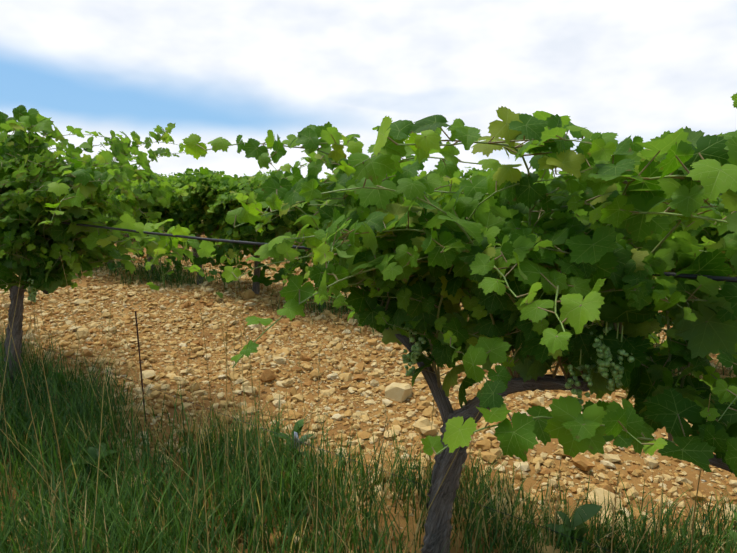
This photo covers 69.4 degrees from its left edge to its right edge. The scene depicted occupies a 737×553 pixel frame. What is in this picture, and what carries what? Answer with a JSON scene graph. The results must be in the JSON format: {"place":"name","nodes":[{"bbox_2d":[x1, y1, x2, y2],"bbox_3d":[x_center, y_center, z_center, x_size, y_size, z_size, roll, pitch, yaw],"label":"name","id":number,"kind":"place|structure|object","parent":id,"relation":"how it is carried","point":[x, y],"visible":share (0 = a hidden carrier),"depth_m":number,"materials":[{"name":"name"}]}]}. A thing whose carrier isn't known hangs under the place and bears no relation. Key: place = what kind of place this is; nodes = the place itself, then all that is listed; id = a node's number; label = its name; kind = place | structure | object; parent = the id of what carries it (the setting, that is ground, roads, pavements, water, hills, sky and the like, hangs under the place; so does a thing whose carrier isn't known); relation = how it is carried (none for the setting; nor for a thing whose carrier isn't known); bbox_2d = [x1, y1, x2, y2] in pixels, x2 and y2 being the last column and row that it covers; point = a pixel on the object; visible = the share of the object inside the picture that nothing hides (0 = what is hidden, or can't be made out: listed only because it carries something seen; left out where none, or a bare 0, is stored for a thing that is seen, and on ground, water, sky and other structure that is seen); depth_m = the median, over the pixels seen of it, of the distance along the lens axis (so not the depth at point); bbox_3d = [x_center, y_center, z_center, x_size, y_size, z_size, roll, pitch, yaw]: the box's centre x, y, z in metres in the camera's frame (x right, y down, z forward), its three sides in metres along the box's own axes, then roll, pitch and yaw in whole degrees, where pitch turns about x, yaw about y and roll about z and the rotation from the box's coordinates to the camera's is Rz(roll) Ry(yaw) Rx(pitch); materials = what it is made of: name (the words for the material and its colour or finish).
{"place":"outdoors","nodes":[
{"label":"outdoors","id":0,"kind":"place"},
{"bbox_2d":[0,235,736,552],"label":"grass","id":1,"kind":"structure","parent":0,"point":[130,502],"depth_m":2.20,"materials":[{"name":"green plant"}]},
{"bbox_2d":[0,220,736,552],"bbox_3d":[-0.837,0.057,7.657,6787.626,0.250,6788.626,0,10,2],"label":"ground","id":2,"kind":"structure","parent":0,"point":[549,449],"depth_m":3.29,"materials":[{"name":"beige gravel"}]},
{"bbox_2d":[135,311,146,426],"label":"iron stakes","id":3,"kind":"object","parent":2,"relation":"on","point":[140,360],"visible":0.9,"depth_m":2.86,"materials":[{"name":"metal"}]},
{"bbox_2d":[0,252,710,552],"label":"dry stalks","id":4,"kind":"object","parent":2,"relation":"on","point":[613,510],"visible":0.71,"depth_m":1.89,"materials":[{"name":"beige plant"}]},
{"bbox_2d":[0,93,736,552],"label":"front row","id":5,"kind":"object","parent":2,"relation":"on","point":[594,257],"depth_m":1.30,"materials":[{"name":"green plant"}]},
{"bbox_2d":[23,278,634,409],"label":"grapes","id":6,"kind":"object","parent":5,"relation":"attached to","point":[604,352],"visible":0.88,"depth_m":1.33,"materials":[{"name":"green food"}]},
{"bbox_2d":[0,249,736,552],"bbox_3d":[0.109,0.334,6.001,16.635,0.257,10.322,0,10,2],"label":"stones","id":7,"kind":"object","parent":2,"relation":"on","point":[651,462],"visible":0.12,"depth_m":3.93,"materials":[{"name":"stone"}]},
{"bbox_2d":[0,281,736,552],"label":"pebbles","id":8,"kind":"object","parent":2,"relation":"on","point":[573,471],"visible":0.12,"depth_m":3.73,"materials":[{"name":"stone"}]},
{"bbox_2d":[0,113,736,454],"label":"vine stems","id":9,"kind":"object","parent":2,"relation":"on","point":[560,363],"visible":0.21,"depth_m":1.34,"materials":[{"name":"green plant"}]},
{"bbox_2d":[161,171,577,180],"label":"grapevine row","id":10,"kind":"object","parent":2,"relation":"on","point":[331,174],"depth_m":17.06,"materials":[{"name":"green plant"}]},
{"bbox_2d":[13,222,736,552],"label":"trellis wires","id":11,"kind":"object","parent":2,"relation":"on","point":[715,278],"visible":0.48,"depth_m":2.09,"materials":[{"name":"black metal"}]},
{"bbox_2d":[293,431,299,450],"bbox_3d":[-0.286,0.651,2.110,0.040,0.076,0.010,10,14,43],"label":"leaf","id":12,"kind":"object","parent":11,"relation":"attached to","point":[295,433],"visible":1,"depth_m":2.11,"materials":[{"name":"grey"}]},
{"bbox_2d":[41,372,736,551],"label":"broadleaf weeds","id":13,"kind":"object","parent":2,"relation":"on","point":[586,512],"visible":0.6,"depth_m":1.99,"materials":[{"name":"green plant"}]},
{"bbox_2d":[81,167,736,360],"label":"grapevine row","id":14,"kind":"object","parent":2,"relation":"on","point":[229,188],"depth_m":6.32,"materials":[{"name":"green plant"}]},
{"bbox_2d":[111,173,710,281],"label":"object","id":15,"kind":"object","parent":14,"relation":"attached to","point":[270,211],"visible":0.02,"depth_m":6.27,"materials":[{"name":"green plant"}]},
{"bbox_2d":[0,0,736,179],"label":"sky","id":16,"kind":"structure","parent":0,"point":[211,69],"materials":[{"name":"white"}]}
]}

